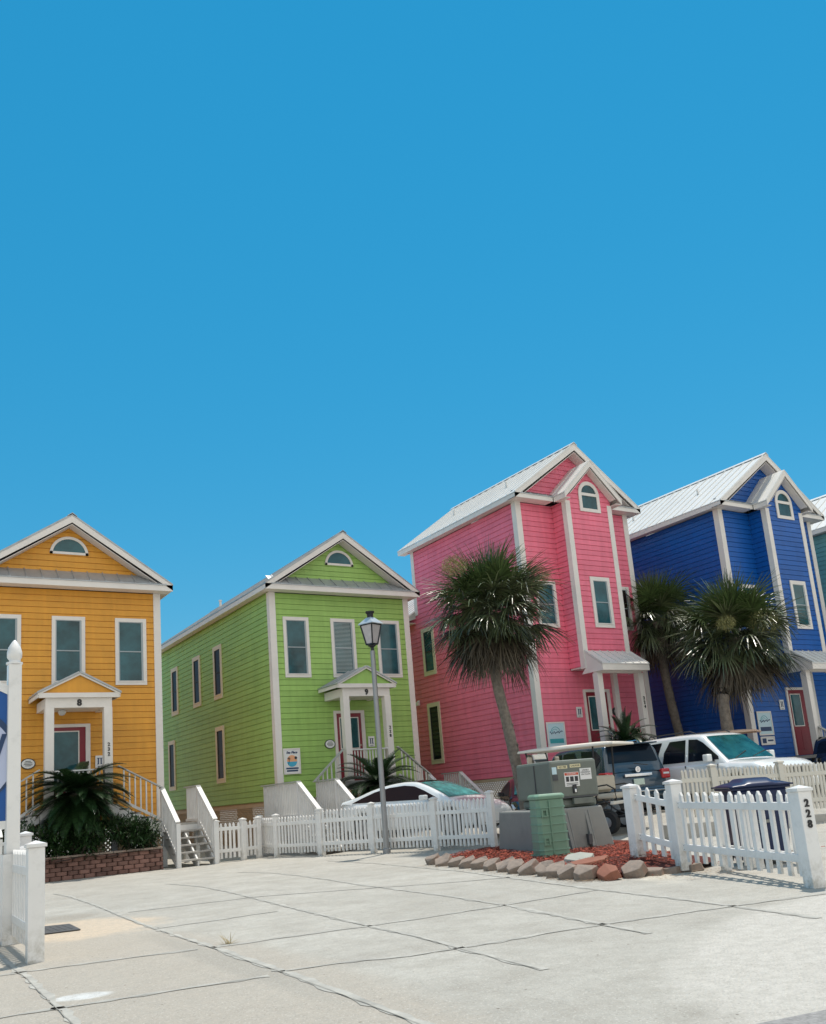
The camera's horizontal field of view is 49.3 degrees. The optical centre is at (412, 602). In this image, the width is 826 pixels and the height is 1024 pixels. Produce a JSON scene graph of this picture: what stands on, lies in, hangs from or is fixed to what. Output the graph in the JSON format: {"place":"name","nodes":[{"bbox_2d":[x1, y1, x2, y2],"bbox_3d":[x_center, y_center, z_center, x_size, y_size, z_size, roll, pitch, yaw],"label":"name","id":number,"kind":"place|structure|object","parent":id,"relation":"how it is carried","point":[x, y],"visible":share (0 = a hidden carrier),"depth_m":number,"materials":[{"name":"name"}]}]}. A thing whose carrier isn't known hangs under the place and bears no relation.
{"place":"outdoors","nodes":[
{"label":"outdoors","id":0,"kind":"place"},
{"bbox_2d":[45,851,152,861],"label":"planting soil","id":1,"kind":"structure","parent":0,"point":[84,856],"depth_m":22.55,"materials":[{"name":"brown soil"}]},
{"bbox_2d":[0,817,54,857],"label":"shrub","id":2,"kind":"object","parent":1,"relation":"on","point":[36,832],"visible":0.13,"depth_m":22.30,"materials":[{"name":"green plant"}]},
{"bbox_2d":[20,761,136,856],"bbox_3d":[-8.752,5.363,23.469,2.978,2.554,2.971,3,-14,-32],"label":"sago palm","id":3,"kind":"object","parent":1,"relation":"on","point":[76,804],"visible":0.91,"depth_m":23.02,"materials":[{"name":"green plant"}]},
{"bbox_2d":[39,808,120,862],"bbox_3d":[-8.546,5.946,22.975,1.922,1.406,1.600,3,-14,-32],"label":"shrub","id":4,"kind":"object","parent":1,"relation":"on","point":[58,847],"visible":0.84,"depth_m":22.70,"materials":[{"name":"green plant"}]},
{"bbox_2d":[102,810,162,855],"bbox_3d":[-7.438,6.049,23.717,1.692,1.223,1.484,3,-14,-32],"label":"shrub","id":5,"kind":"object","parent":1,"relation":"on","point":[132,836],"visible":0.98,"depth_m":23.54,"materials":[{"name":"green plant"}]},
{"bbox_2d":[346,788,366,837],"bbox_3d":[-1.657,6.189,26.167,1.585,1.624,1.600,3,-14,-32],"label":"shrub","id":6,"kind":"object","parent":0,"point":[353,792],"visible":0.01,"depth_m":25.89,"materials":[{"name":"green plant"}]},
{"bbox_2d":[0,789,825,1023],"bbox_3d":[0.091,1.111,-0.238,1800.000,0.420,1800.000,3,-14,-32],"label":"ground","id":7,"kind":"structure","parent":0,"point":[731,965],"depth_m":8.22,"materials":[{"name":"concrete"}]},
{"bbox_2d":[0,640,22,945],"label":"sign post","id":8,"kind":"object","parent":7,"relation":"on","point":[14,664],"visible":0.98,"depth_m":11.16,"materials":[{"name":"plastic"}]},
{"bbox_2d":[0,682,7,829],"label":"community sign","id":9,"kind":"object","parent":8,"relation":"attached to","point":[3,722],"visible":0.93,"depth_m":11.27,"materials":[{"name":"blue"}]},
{"bbox_2d":[0,769,39,854],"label":"staircase","id":10,"kind":"structure","parent":7,"relation":"on","point":[29,821],"depth_m":23.05,"materials":[{"name":"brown wood"}]},
{"bbox_2d":[2,831,46,963],"bbox_3d":[-4.840,3.501,11.090,0.428,1.320,4.237,1,-13,-25],"label":"picket fence","id":11,"kind":"object","parent":7,"relation":"on","point":[28,900],"visible":0.76,"depth_m":9.35,"materials":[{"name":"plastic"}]},
{"bbox_2d":[45,924,80,933],"bbox_3d":[-4.680,4.307,11.921,0.426,0.018,0.958,1,-13,-26],"label":"storm drain grate","id":12,"kind":"object","parent":7,"relation":"on","point":[51,929],"visible":0.78,"depth_m":11.77,"materials":[{"name":"metal"}]},
{"bbox_2d":[0,512,172,876],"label":"cottage","id":13,"kind":"structure","parent":7,"relation":"on","point":[80,617],"depth_m":25.88,"materials":[{"name":"yellow"}]},
{"bbox_2d":[0,614,20,684],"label":"window","id":14,"kind":"structure","parent":13,"relation":"in","point":[10,624],"depth_m":24.93,"materials":[{"name":"teal"}]},
{"bbox_2d":[21,758,35,768],"bbox_3d":[-10.464,4.376,24.472,0.380,0.296,0.030,3,-14,-32],"label":"oval plaque","id":15,"kind":"object","parent":13,"relation":"attached to","point":[28,763],"visible":0.97,"depth_m":24.46,"materials":[{"name":"grey"}]},
{"bbox_2d":[51,616,84,683],"bbox_3d":[-9.826,1.357,25.685,0.910,1.990,0.056,3,-14,-32],"label":"window","id":16,"kind":"structure","parent":13,"relation":"in","point":[68,632],"depth_m":25.71,"materials":[{"name":"grey"}]},
{"bbox_2d":[50,537,88,555],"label":"arched window","id":17,"kind":"structure","parent":13,"relation":"in","point":[64,545],"depth_m":26.36,"materials":[{"name":"teal glass"}]},
{"bbox_2d":[54,724,90,792],"bbox_3d":[-9.553,4.512,25.024,1.130,2.280,0.046,3,-14,-32],"label":"door","id":18,"kind":"structure","parent":13,"relation":"in","point":[71,741],"depth_m":25.16,"materials":[{"name":"glass"}]},
{"bbox_2d":[95,755,102,767],"bbox_3d":[-8.864,4.490,25.471,0.240,0.340,0.026,3,-14,-32],"label":"rental sign","id":19,"kind":"object","parent":13,"relation":"attached to","point":[98,760],"visible":0.68,"depth_m":25.45,"materials":[{"name":"white plastic"}]},
{"bbox_2d":[115,618,146,684],"bbox_3d":[-8.336,1.435,26.619,0.910,1.990,0.056,3,-14,-32],"label":"window","id":20,"kind":"structure","parent":13,"relation":"in","point":[130,634],"depth_m":26.63,"materials":[{"name":"grey"}]},
{"bbox_2d":[45,846,162,881],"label":"retaining wall","id":21,"kind":"structure","parent":7,"relation":"on","point":[101,865],"depth_m":22.77,"materials":[{"name":"brick"}]},
{"bbox_2d":[109,765,218,867],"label":"staircase","id":22,"kind":"structure","parent":7,"relation":"on","point":[200,811],"depth_m":24.59,"materials":[{"name":"white wood"}]},
{"bbox_2d":[219,932,242,943],"bbox_3d":[-1.907,3.483,9.385,0.300,0.130,0.232,-2,-12,-14],"label":"grass tuft","id":23,"kind":"object","parent":7,"relation":"on","point":[229,941],"visible":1,"depth_m":9.36,"materials":[{"name":"beige plant"}]},
{"bbox_2d":[215,816,261,862],"bbox_3d":[-4.794,6.509,24.769,1.446,1.162,0.304,4,-15,-37],"label":"picket fence","id":24,"kind":"object","parent":7,"relation":"on","point":[244,847],"visible":0.84,"depth_m":24.76,"materials":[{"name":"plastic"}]},
{"bbox_2d":[255,811,324,857],"bbox_3d":[-3.491,6.364,24.688,0.405,1.196,2.991,7,-17,-44],"label":"picket fence","id":25,"kind":"object","parent":7,"relation":"on","point":[274,829],"visible":0.77,"depth_m":24.50,"materials":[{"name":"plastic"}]},
{"bbox_2d":[161,530,421,847],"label":"cottage","id":26,"kind":"structure","parent":7,"relation":"on","point":[259,677],"depth_m":30.38,"materials":[{"name":"green wood"}]},
{"bbox_2d":[168,740,175,790],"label":"window","id":27,"kind":"structure","parent":26,"relation":"in","point":[171,745],"depth_m":36.74,"materials":[{"name":"grey plastic"}]},
{"bbox_2d":[171,666,178,715],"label":"window","id":28,"kind":"structure","parent":26,"relation":"in","point":[174,672],"depth_m":36.88,"materials":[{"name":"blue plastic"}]},
{"bbox_2d":[192,655,201,707],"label":"window","id":29,"kind":"structure","parent":26,"relation":"in","point":[196,672],"depth_m":34.65,"materials":[{"name":"blue glass"}]},
{"bbox_2d":[212,644,222,700],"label":"window","id":30,"kind":"structure","parent":26,"relation":"in","point":[216,651],"depth_m":32.74,"materials":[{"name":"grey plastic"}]},
{"bbox_2d":[215,725,225,783],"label":"window","id":31,"kind":"structure","parent":26,"relation":"in","point":[219,731],"depth_m":32.12,"materials":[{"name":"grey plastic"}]},
{"bbox_2d":[283,748,300,774],"bbox_3d":[-3.792,4.960,28.215,0.580,0.800,0.056,3,-14,-32],"label":"house sign","id":32,"kind":"object","parent":26,"relation":"attached to","point":[292,760],"visible":1,"depth_m":28.21,"materials":[{"name":"white plastic"}]},
{"bbox_2d":[282,616,311,677],"bbox_3d":[-3.758,1.427,29.192,0.910,1.990,0.056,3,-14,-32],"label":"window","id":33,"kind":"structure","parent":26,"relation":"in","point":[297,658],"depth_m":29.20,"materials":[{"name":"grey"}]},
{"bbox_2d":[325,740,334,748],"bbox_3d":[-2.677,4.556,29.053,0.380,0.296,0.030,3,-14,-32],"label":"oval plaque","id":34,"kind":"object","parent":26,"relation":"attached to","point":[329,744],"visible":1,"depth_m":29.04,"materials":[{"name":"grey plastic"}]},
{"bbox_2d":[325,550,352,566],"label":"arched window","id":35,"kind":"structure","parent":26,"relation":"in","point":[335,558],"depth_m":30.78,"materials":[{"name":"teal glass"}]},
{"bbox_2d":[330,618,357,677],"bbox_3d":[-2.302,1.504,30.105,0.910,1.990,0.056,3,-14,-32],"label":"window","id":36,"kind":"structure","parent":26,"relation":"in","point":[343,639],"depth_m":30.13,"materials":[{"name":"grey glass"}]},
{"bbox_2d":[333,710,366,780],"bbox_3d":[-2.027,4.658,29.440,1.130,2.280,0.056,3,-14,-32],"label":"door","id":37,"kind":"structure","parent":26,"relation":"in","point":[357,717],"depth_m":29.52,"materials":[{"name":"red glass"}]},
{"bbox_2d":[368,736,374,746],"bbox_3d":[-1.377,4.596,29.878,0.240,0.340,0.026,3,-14,-32],"label":"rental sign","id":38,"kind":"object","parent":26,"relation":"attached to","point":[371,741],"visible":1,"depth_m":29.87,"materials":[{"name":"white plastic"}]},
{"bbox_2d":[377,620,402,677],"bbox_3d":[-0.813,1.582,31.039,0.910,1.990,0.056,3,-14,-32],"label":"window","id":39,"kind":"structure","parent":26,"relation":"in","point":[389,647],"depth_m":31.07,"materials":[{"name":"teal"}]},
{"bbox_2d":[260,749,364,854],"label":"staircase","id":40,"kind":"structure","parent":7,"relation":"on","point":[292,799],"depth_m":25.81,"materials":[{"name":"white wood"}]},
{"bbox_2d":[358,611,390,853],"bbox_3d":[-0.889,3.215,22.924,0.474,6.150,0.474,-14,-15,36],"label":"street lamp","id":41,"kind":"object","parent":7,"relation":"on","point":[370,625],"visible":1,"depth_m":23.01,"materials":[{"name":"black metal"}]},
{"bbox_2d":[336,747,419,836],"bbox_3d":[-1.012,5.664,27.028,3.042,2.619,2.857,3,-14,-32],"label":"sago palm","id":42,"kind":"object","parent":7,"relation":"on","point":[372,778],"visible":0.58,"depth_m":26.85,"materials":[{"name":"green plant"}]},
{"bbox_2d":[315,790,497,855],"bbox_3d":[-0.280,5.501,22.282,5.578,1.354,0.309,-14,-15,36],"label":"picket fence","id":43,"kind":"object","parent":7,"relation":"on","point":[434,813],"visible":0.94,"depth_m":22.06,"materials":[{"name":"plastic"}]},
{"bbox_2d":[0,862,815,1023],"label":"pavement joints","id":44,"kind":"object","parent":7,"relation":"on","point":[348,961],"visible":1,"depth_m":8.60,"materials":[{"name":"grey concrete"}]},
{"bbox_2d":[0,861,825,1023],"bbox_3d":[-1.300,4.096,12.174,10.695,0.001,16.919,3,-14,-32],"label":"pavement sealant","id":45,"kind":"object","parent":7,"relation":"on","point":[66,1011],"visible":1,"depth_m":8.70,"materials":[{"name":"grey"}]},
{"bbox_2d":[341,780,512,839],"bbox_3d":[0.320,5.497,24.118,4.690,1.487,2.290,-14,-15,36],"label":"sedan","id":46,"kind":"object","parent":7,"relation":"on","point":[412,792],"visible":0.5,"depth_m":23.54,"materials":[{"name":"white paint"}]},
{"bbox_2d":[425,853,439,864],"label":"edging stone","id":47,"kind":"object","parent":7,"relation":"on","point":[429,860],"visible":0.69,"depth_m":17.66,"materials":[{"name":"beige stone"}]},
{"bbox_2d":[396,746,485,795],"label":"staircase","id":48,"kind":"structure","parent":7,"relation":"on","point":[460,775],"depth_m":29.19,"materials":[{"name":"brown wood"}]},
{"bbox_2d":[435,853,452,866],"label":"edging stone","id":49,"kind":"object","parent":7,"relation":"on","point":[444,859],"visible":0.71,"depth_m":17.18,"materials":[{"name":"beige stone"}]},
{"bbox_2d":[447,856,464,866],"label":"edging stone","id":50,"kind":"object","parent":7,"relation":"on","point":[454,862],"visible":0.68,"depth_m":16.68,"materials":[{"name":"beige stone"}]},
{"bbox_2d":[458,855,475,868],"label":"edging stone","id":51,"kind":"object","parent":7,"relation":"on","point":[465,863],"visible":0.66,"depth_m":16.20,"materials":[{"name":"beige stone"}]},
{"bbox_2d":[470,856,487,869],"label":"edging stone","id":52,"kind":"object","parent":7,"relation":"on","point":[477,864],"visible":0.71,"depth_m":15.78,"materials":[{"name":"beige stone"}]},
{"bbox_2d":[483,858,500,870],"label":"edging stone","id":53,"kind":"object","parent":7,"relation":"on","point":[489,864],"visible":0.77,"depth_m":15.33,"materials":[{"name":"beige stone"}]},
{"bbox_2d":[413,533,575,809],"bbox_3d":[2.218,2.055,23.323,4.282,7.888,4.335,-6,-12,8],"label":"fan palm","id":54,"kind":"object","parent":7,"relation":"on","point":[492,584],"visible":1,"depth_m":23.15,"materials":[{"name":"green plant"}]},
{"bbox_2d":[496,856,514,871],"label":"edging stone","id":55,"kind":"object","parent":7,"relation":"on","point":[501,866],"visible":0.56,"depth_m":14.96,"materials":[{"name":"beige stone"}]},
{"bbox_2d":[497,779,519,810],"bbox_3d":[3.638,5.955,27.044,2.290,1.487,4.690,-4,-12,-1],"label":"sedan","id":56,"kind":"object","parent":7,"relation":"on","point":[507,794],"visible":0.18,"depth_m":26.18,"materials":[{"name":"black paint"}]},
{"bbox_2d":[506,859,524,873],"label":"edging stone","id":57,"kind":"object","parent":7,"relation":"on","point":[513,866],"visible":0.63,"depth_m":14.49,"materials":[{"name":"beige stone"}]},
{"bbox_2d":[397,442,656,798],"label":"beach house","id":58,"kind":"structure","parent":7,"relation":"on","point":[571,508],"depth_m":30.38,"materials":[{"name":"pink wood"}]},
{"bbox_2d":[421,626,436,676],"bbox_3d":[0.584,1.813,33.800,0.056,1.810,0.830,3,-14,-32],"label":"window","id":59,"kind":"structure","parent":58,"relation":"in","point":[429,662],"depth_m":33.82,"materials":[{"name":"teal plastic"}]},
{"bbox_2d":[427,701,444,764],"bbox_3d":[0.828,4.791,33.162,0.056,2.240,0.830,3,-14,-32],"label":"window","id":60,"kind":"structure","parent":58,"relation":"in","point":[433,709],"depth_m":33.17,"materials":[{"name":"grey plastic"}]},
{"bbox_2d":[535,580,559,627],"bbox_3d":[4.419,0.035,29.572,0.870,1.560,0.056,3,-14,-32],"label":"window","id":61,"kind":"structure","parent":58,"relation":"in","point":[553,593],"depth_m":29.65,"materials":[{"name":"teal"}]},
{"bbox_2d":[546,722,566,746],"bbox_3d":[4.543,4.184,28.538,0.760,0.820,0.045,3,-14,-32],"label":"house sign","id":62,"kind":"object","parent":58,"relation":"attached to","point":[556,734],"visible":0.91,"depth_m":28.53,"materials":[{"name":"white plastic"}]},
{"bbox_2d":[576,707,582,717],"bbox_3d":[5.413,3.553,29.276,0.240,0.340,0.026,3,-14,-32],"label":"rental sign","id":63,"kind":"object","parent":58,"relation":"attached to","point":[579,711],"visible":1,"depth_m":29.26,"materials":[{"name":"white"}]},
{"bbox_2d":[582,689,614,742],"bbox_3d":[6.168,4.004,29.635,1.170,2.330,0.056,3,-14,-32],"label":"door","id":64,"kind":"structure","parent":58,"relation":"in","point":[589,699],"depth_m":29.58,"materials":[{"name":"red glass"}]},
{"bbox_2d":[622,587,633,630],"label":"window","id":65,"kind":"structure","parent":58,"relation":"in","point":[628,612],"depth_m":31.55,"materials":[{"name":"grey"}]},
{"bbox_2d":[517,859,538,875],"bbox_3d":[1.802,4.183,14.189,0.385,0.148,0.385,-32,0,-22],"label":"edging stone","id":66,"kind":"object","parent":7,"relation":"on","point":[526,868],"visible":0.78,"depth_m":14.06,"materials":[{"name":"beige stone"}]},
{"bbox_2d":[534,860,553,876],"bbox_3d":[2.026,4.062,13.772,0.364,0.145,0.329,-16,15,47],"label":"edging stone","id":67,"kind":"object","parent":7,"relation":"on","point":[540,868],"visible":0.51,"depth_m":13.73,"materials":[{"name":"beige stone"}]},
{"bbox_2d":[546,860,564,878],"bbox_3d":[2.153,3.983,13.423,0.344,0.140,0.420,-10,5,36],"label":"edging stone","id":68,"kind":"object","parent":7,"relation":"on","point":[552,869],"visible":0.56,"depth_m":13.34,"materials":[{"name":"beige stone"}]},
{"bbox_2d":[557,863,575,879],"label":"edging stone","id":69,"kind":"object","parent":7,"relation":"on","point":[565,872],"visible":0.66,"depth_m":12.93,"materials":[{"name":"grey stone"}]},
{"bbox_2d":[419,865,740,881],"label":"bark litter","id":70,"kind":"object","parent":7,"relation":"on","point":[600,880],"visible":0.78,"depth_m":12.54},
{"bbox_2d":[517,741,647,833],"bbox_3d":[4.151,4.504,21.837,2.770,2.140,1.680,-13,-15,34],"label":"golf cart","id":71,"kind":"object","parent":7,"relation":"on","point":[614,814],"visible":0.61,"depth_m":21.48,"materials":[{"name":"beige plastic"}]},
{"bbox_2d":[573,864,597,880],"bbox_3d":[2.414,3.805,12.713,0.318,0.152,0.344,-18,4,-39],"label":"edging stone","id":72,"kind":"object","parent":7,"relation":"on","point":[581,872],"visible":0.9,"depth_m":12.62,"materials":[{"name":"grey stone"}]},
{"bbox_2d":[597,863,621,880],"bbox_3d":[2.707,3.747,12.488,0.300,0.138,0.381,-24,2,-23],"label":"edging stone","id":73,"kind":"object","parent":7,"relation":"on","point":[607,872],"visible":0.93,"depth_m":12.39,"materials":[{"name":"red stone"}]},
{"bbox_2d":[552,740,669,810],"bbox_3d":[5.056,5.142,26.014,2.420,2.016,5.360,0,-13,-20],"label":"suv","id":74,"kind":"object","parent":7,"relation":"on","point":[639,764],"visible":0.34,"depth_m":23.86,"materials":[{"name":"blue paint"}]},
{"bbox_2d":[607,723,647,741],"bbox_3d":[6.895,5.049,27.631,1.996,2.706,1.404,0,-13,-20],"label":"shrub","id":75,"kind":"object","parent":7,"relation":"on","point":[635,732],"visible":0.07,"depth_m":27.75,"materials":[{"name":"green plant"}]},
{"bbox_2d":[596,708,659,741],"bbox_3d":[6.500,4.768,27.292,2.105,3.275,2.034,3,-14,-32],"label":"sago palm","id":76,"kind":"object","parent":7,"relation":"on","point":[624,729],"visible":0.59,"depth_m":27.27,"materials":[{"name":"green plant"}]},
{"bbox_2d":[621,860,647,878],"bbox_3d":[3.057,3.722,12.551,0.380,0.150,0.364,-13,14,46],"label":"edging stone","id":77,"kind":"object","parent":7,"relation":"on","point":[634,869],"visible":0.93,"depth_m":12.45,"materials":[{"name":"beige stone"}]},
{"bbox_2d":[645,867,663,875],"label":"edging stone","id":78,"kind":"object","parent":7,"relation":"on","point":[656,871],"visible":0.62,"depth_m":12.52,"materials":[{"name":"beige stone"}]},
{"bbox_2d":[623,564,708,735],"bbox_3d":[8.736,2.754,31.549,4.250,8.534,4.265,3,-14,-32],"label":"fan palm","id":79,"kind":"object","parent":7,"relation":"on","point":[656,629],"visible":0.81,"depth_m":31.37,"materials":[{"name":"green plant"}]},
{"bbox_2d":[663,866,683,873],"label":"edging stone","id":80,"kind":"object","parent":7,"relation":"on","point":[672,870],"visible":0.51,"depth_m":12.57,"materials":[{"name":"beige stone"}]},
{"bbox_2d":[685,862,703,871],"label":"edging stone","id":81,"kind":"object","parent":7,"relation":"on","point":[694,867],"visible":0.57,"depth_m":12.63,"materials":[{"name":"beige stone"}]},
{"bbox_2d":[681,729,760,801],"bbox_3d":[9.206,4.871,26.748,2.770,2.070,1.680,-11,-13,26],"label":"golf cart","id":82,"kind":"object","parent":7,"relation":"on","point":[743,731],"visible":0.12,"depth_m":26.23,"materials":[{"name":"beige"}]},
{"bbox_2d":[620,779,825,888],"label":"picket fence","id":83,"kind":"object","parent":7,"relation":"on","point":[807,856],"visible":1,"depth_m":11.63,"materials":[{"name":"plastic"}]},
{"bbox_2d":[627,452,825,789],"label":"beach house","id":84,"kind":"structure","parent":7,"relation":"on","point":[757,516],"depth_m":31.92,"materials":[{"name":"blue wood"}]},
{"bbox_2d":[756,711,774,735],"bbox_3d":[11.807,4.037,30.192,0.760,0.800,0.045,3,-14,-32],"label":"house sign","id":85,"kind":"object","parent":84,"relation":"attached to","point":[765,722],"visible":0.99,"depth_m":30.18,"materials":[{"name":"white plastic"}]},
{"bbox_2d":[760,736,775,744],"bbox_3d":[11.853,4.602,30.072,0.720,0.280,0.042,3,-14,-32],"label":"house sign","id":86,"kind":"object","parent":84,"relation":"attached to","point":[768,740],"visible":1,"depth_m":30.07,"materials":[{"name":"white"}]},
{"bbox_2d":[779,700,784,709],"bbox_3d":[12.659,3.492,30.895,0.240,0.340,0.026,3,-14,-32],"label":"rental sign","id":87,"kind":"object","parent":84,"relation":"attached to","point":[782,706],"visible":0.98,"depth_m":30.88,"materials":[{"name":"white plastic"}]},
{"bbox_2d":[784,687,812,754],"bbox_3d":[13.477,4.092,31.255,1.170,2.330,0.056,3,-14,-32],"label":"door","id":88,"kind":"structure","parent":84,"relation":"in","point":[796,705],"depth_m":31.20,"materials":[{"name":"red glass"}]},
{"bbox_2d":[645,729,822,808],"bbox_3d":[8.255,4.425,24.294,2.420,2.026,5.170,1,-13,-26],"label":"suv","id":89,"kind":"object","parent":7,"relation":"on","point":[700,751],"visible":0.41,"depth_m":23.77,"materials":[{"name":"white paint"}]},
{"bbox_2d":[660,562,812,730],"bbox_3d":[10.295,2.445,28.352,4.951,7.576,5.138,3,-14,-32],"label":"fan palm","id":90,"kind":"object","parent":7,"relation":"on","point":[743,660],"visible":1,"depth_m":27.70,"materials":[{"name":"green plant"}]},
{"bbox_2d":[663,813,825,839],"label":"kerb wall","id":91,"kind":"structure","parent":7,"relation":"on","point":[820,817],"depth_m":19.36,"materials":[{"name":"white concrete"}]},
{"bbox_2d":[680,760,825,816],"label":"picket fence","id":92,"kind":"object","parent":91,"relation":"on","point":[782,771],"visible":0.45,"depth_m":20.07,"materials":[{"name":"white wood"}]},
{"bbox_2d":[711,777,792,860],"bbox_3d":[5.005,3.174,13.164,0.896,1.214,1.076,-5,-12,2],"label":"wheelie bin","id":93,"kind":"object","parent":7,"relation":"on","point":[761,785],"visible":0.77,"depth_m":12.80,"materials":[{"name":"plastic"}]},
{"bbox_2d":[810,494,825,786],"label":"beach house","id":94,"kind":"structure","parent":7,"relation":"on","point":[818,529],"depth_m":35.59,"materials":[{"name":"teal"}]},
{"bbox_2d":[812,737,825,779],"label":"suv","id":95,"kind":"object","parent":7,"relation":"on","point":[820,747],"visible":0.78,"depth_m":29.29,"materials":[{"name":"black paint"}]},
{"bbox_2d":[0,0,825,809],"label":"sky","id":96,"kind":"structure","parent":0,"point":[279,278],"materials":[{"name":"blue"}]},
{"bbox_2d":[450,840,824,878],"bbox_3d":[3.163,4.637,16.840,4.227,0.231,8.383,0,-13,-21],"label":"mulch ground","id":97,"kind":"structure","parent":0,"point":[649,863],"depth_m":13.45,"materials":[{"name":"red wood"}]},
{"bbox_2d":[527,793,572,858],"bbox_3d":[2.501,4.112,16.578,0.679,1.170,0.599,-2,-12,-13],"label":"utility pedestal","id":98,"kind":"object","parent":97,"relation":"on","point":[549,833],"visible":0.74,"depth_m":16.37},
{"bbox_2d":[499,805,614,852],"bbox_3d":[2.901,4.650,18.452,1.634,0.860,2.094,0,-13,-20],"label":"transformer pad","id":99,"kind":"object","parent":97,"relation":"on","point":[587,826],"visible":0.53,"depth_m":17.84,"materials":[{"name":"concrete"}]},
{"bbox_2d":[516,758,598,809],"bbox_3d":[2.988,3.772,18.698,1.084,0.940,1.600,0,-13,-20],"label":"utility cabinet","id":100,"kind":"object","parent":99,"relation":"on","point":[574,781],"visible":0.99,"depth_m":18.09,"materials":[{"name":"metal"}]},
{"bbox_2d":[564,852,593,863],"bbox_3d":[2.654,4.084,14.422,0.479,0.082,0.732,-6,-6,22],"label":"flat stone","id":101,"kind":"object","parent":97,"relation":"on","point":[575,856],"visible":0.51,"depth_m":14.36,"materials":[{"name":"grey stone"}]},
{"bbox_2d":[570,855,609,864],"bbox_3d":[2.643,3.901,13.575,0.722,0.079,0.454,-6,-8,-24],"label":"flat stone","id":102,"kind":"object","parent":97,"relation":"on","point":[590,860],"visible":0.62,"depth_m":13.50,"materials":[{"name":"orange stone"}]},
{"bbox_2d":[758,1010,825,1023],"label":"asphalt road","id":103,"kind":"structure","parent":0,"point":[818,1017],"depth_m":4.87,"materials":[{"name":"grey asphalt"}]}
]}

